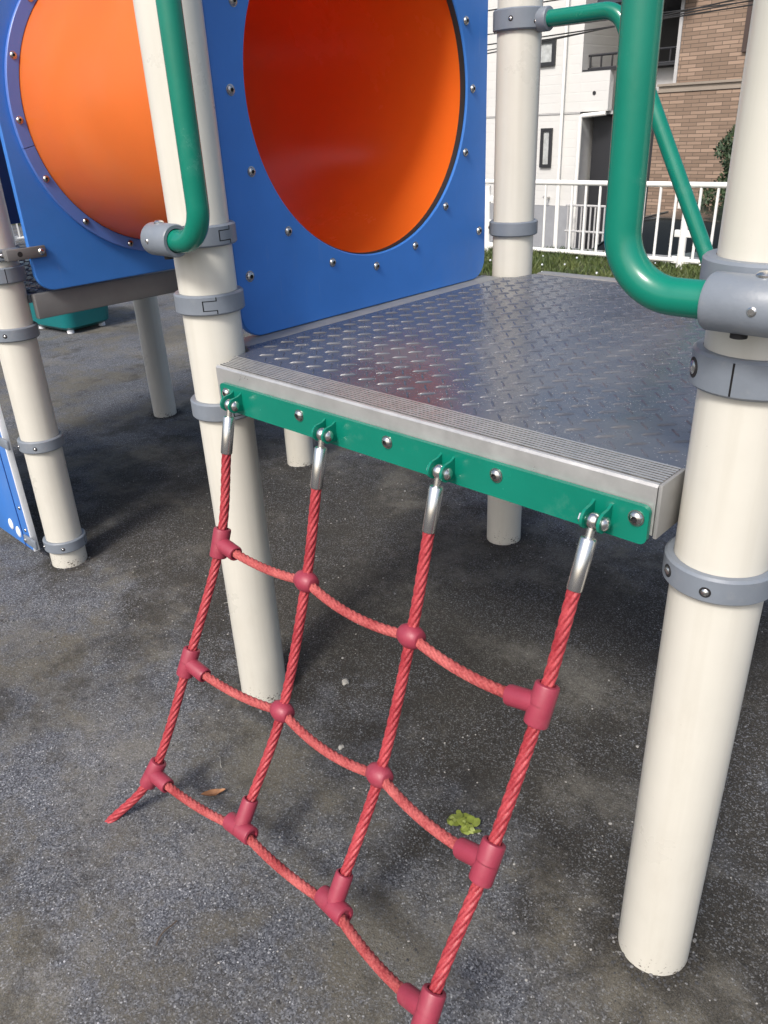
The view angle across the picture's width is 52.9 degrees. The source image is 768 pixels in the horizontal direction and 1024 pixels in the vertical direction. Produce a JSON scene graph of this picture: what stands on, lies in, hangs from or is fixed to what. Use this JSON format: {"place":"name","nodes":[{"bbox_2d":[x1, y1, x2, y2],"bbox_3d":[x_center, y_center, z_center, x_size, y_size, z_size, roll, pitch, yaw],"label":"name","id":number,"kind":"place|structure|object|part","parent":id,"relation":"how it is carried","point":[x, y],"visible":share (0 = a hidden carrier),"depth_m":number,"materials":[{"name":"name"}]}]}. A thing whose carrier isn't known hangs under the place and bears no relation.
{"place":"outdoors","nodes":[
{"label":"outdoors","id":0,"kind":"place"},
{"bbox_2d":[12,223,700,278],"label":"grass verge","id":1,"kind":"object","parent":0,"point":[485,273],"depth_m":6.73,"materials":[{"name":"plant"}]},
{"bbox_2d":[484,179,726,268],"bbox_3d":[2.483,-2.305,6.402,8.150,0.797,0.060,21,35,39],"label":"park fence","id":2,"kind":"object","parent":1,"relation":"on","point":[683,234],"visible":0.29,"depth_m":6.77,"materials":[{"name":"white metal"}]},
{"bbox_2d":[0,225,767,1023],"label":"playground ground","id":3,"kind":"structure","parent":0,"point":[148,859],"depth_m":1.66,"materials":[{"name":"grey asphalt"}]},
{"bbox_2d":[11,223,23,244],"bbox_3d":[-4.809,-3.716,9.888,0.060,0.797,4.350,21,35,39],"label":"park fence","id":4,"kind":"object","parent":3,"relation":"on","point":[16,238],"visible":0.02,"depth_m":10.00,"materials":[{"name":"white metal"}]},
{"bbox_2d":[29,303,108,333],"bbox_3d":[-2.316,-1.519,5.551,0.740,0.420,0.500,16,32,32],"label":"plastic tub","id":5,"kind":"object","parent":3,"relation":"on","point":[70,323],"visible":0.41,"depth_m":5.41,"materials":[{"name":"teal plastic"}]},
{"bbox_2d":[156,920,176,944],"bbox_3d":[-0.371,0.713,1.313,0.008,0.006,0.051,10,29,24],"label":"twig","id":6,"kind":"object","parent":3,"relation":"on","point":[164,931],"visible":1,"depth_m":1.31,"materials":[{"name":"wood"}]},
{"bbox_2d":[201,788,224,795],"bbox_3d":[-0.350,0.576,1.586,0.050,0.008,0.017,-8,27,-11],"label":"dry leaf","id":7,"kind":"object","parent":3,"relation":"on","point":[211,792],"visible":1,"depth_m":1.59,"materials":[{"name":"brown plant"}]},
{"bbox_2d":[342,678,348,685],"bbox_3d":[-0.095,0.416,1.890,0.020,0.012,0.023,-14,29,-21],"label":"pebble","id":8,"kind":"object","parent":3,"relation":"on","point":[345,681],"visible":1,"depth_m":1.89,"materials":[{"name":"stone"}]},
{"bbox_2d":[0,0,767,975],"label":"play structure","id":9,"kind":"object","parent":3,"relation":"on","point":[296,188],"visible":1,"depth_m":1.53,"materials":[{"name":"beige paint"}]},
{"bbox_2d":[105,399,610,1023],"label":"climbing net","id":10,"kind":"object","parent":9,"relation":"hanging from","point":[483,859],"visible":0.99,"depth_m":1.18,"materials":[{"name":"red fabric"}]},
{"bbox_2d":[0,408,767,1023],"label":"grit","id":11,"kind":"object","parent":3,"relation":"on","point":[616,924],"visible":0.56,"depth_m":1.50,"materials":[{"name":"grey gravel"}]},
{"bbox_2d":[447,810,480,834],"bbox_3d":[0.158,0.599,1.491,0.074,0.014,0.049,21,35,39],"label":"weed","id":12,"kind":"object","parent":3,"relation":"on","point":[463,820],"visible":1,"depth_m":1.49,"materials":[{"name":"green plant"}]},
{"bbox_2d":[488,0,557,10],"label":"overhead cable","id":13,"kind":"object","parent":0,"point":[543,2],"visible":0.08,"depth_m":12.06,"materials":[{"name":"black plastic"}]},
{"bbox_2d":[487,0,734,53],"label":"overhead cable","id":14,"kind":"object","parent":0,"point":[663,15],"visible":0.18,"depth_m":11.28,"materials":[{"name":"black plastic"}]},
{"bbox_2d":[487,4,752,44],"bbox_3d":[3.807,-7.273,11.235,18.000,0.441,0.019,21,35,39],"label":"overhead cable","id":15,"kind":"object","parent":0,"point":[663,18],"visible":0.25,"depth_m":11.00,"materials":[{"name":"black plastic"}]},
{"bbox_2d":[487,0,753,50],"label":"overhead cable","id":16,"kind":"object","parent":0,"point":[663,17],"visible":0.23,"depth_m":10.91,"materials":[{"name":"black plastic"}]},
{"bbox_2d":[488,1,752,34],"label":"overhead cable","id":17,"kind":"object","parent":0,"point":[663,12],"visible":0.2,"depth_m":10.96,"materials":[{"name":"black plastic"}]},
{"bbox_2d":[645,0,752,215],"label":"brick house","id":18,"kind":"structure","parent":0,"point":[699,96],"depth_m":13.28,"materials":[{"name":"brick"}]},
{"bbox_2d":[741,2,752,51],"bbox_3d":[6.314,-7.898,12.020,1.270,1.180,0.070,21,35,39],"label":"window","id":19,"kind":"structure","parent":18,"relation":"in","point":[749,10],"depth_m":12.48,"materials":[{"name":"grey"}]},
{"bbox_3d":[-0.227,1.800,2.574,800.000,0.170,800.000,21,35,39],"label":"street","id":20,"kind":"structure","parent":0,"visible":0},
{"bbox_2d":[20,225,698,275],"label":"retaining wall","id":21,"kind":"structure","parent":20,"relation":"on","point":[600,251],"depth_m":7.40,"materials":[{"name":"concrete"}]},
{"bbox_2d":[485,0,681,248],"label":"white house","id":22,"kind":"structure","parent":20,"relation":"on","point":[577,88],"depth_m":15.24,"materials":[{"name":"white paint"}]},
{"bbox_2d":[539,128,552,167],"bbox_3d":[3.283,-7.363,15.629,0.260,0.720,0.070,21,35,39],"label":"window","id":23,"kind":"structure","parent":22,"relation":"in","point":[546,135],"depth_m":15.61,"materials":[{"name":"grey glass"}]},
{"bbox_2d":[541,39,556,66],"bbox_3d":[3.034,-8.922,15.033,0.710,0.460,0.070,21,35,39],"label":"window","id":24,"kind":"structure","parent":22,"relation":"in","point":[548,49],"depth_m":14.90,"materials":[{"name":"grey glass"}]},
{"bbox_2d":[585,115,653,248],"bbox_3d":[4.700,-6.396,15.300,1.380,2.630,0.100,21,35,39],"label":"carport door","id":25,"kind":"structure","parent":22,"relation":"in","point":[602,126],"depth_m":15.34,"materials":[{"name":"grey"}]},
{"bbox_2d":[658,12,679,67],"bbox_3d":[5.985,-8.979,15.260,1.300,1.730,0.050,21,35,39],"label":"balcony door","id":26,"kind":"structure","parent":22,"relation":"in","point":[670,27],"depth_m":15.33,"materials":[{"name":"grey glass"}]},
{"bbox_2d":[591,206,722,257],"bbox_3d":[3.896,-3.424,10.765,3.909,1.460,1.710,21,35,39],"label":"parked car","id":27,"kind":"object","parent":20,"relation":"on","point":[664,230],"visible":0.01,"depth_m":9.91,"materials":[{"name":"black paint"}]},
{"bbox_3d":[3.754,-3.432,9.826,2.170,0.430,0.107,21,35,39],"label":"side window","id":28,"kind":"part","parent":27,"relation":"part of","materials":[{"name":"glass"}]},
{"bbox_2d":[697,124,735,207],"bbox_3d":[5.147,-4.483,10.819,1.779,3.202,1.686,21,35,39],"label":"conifer tree","id":29,"kind":"object","parent":20,"relation":"on","point":[725,147],"visible":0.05,"depth_m":10.75,"materials":[{"name":"green plant"}]}
]}

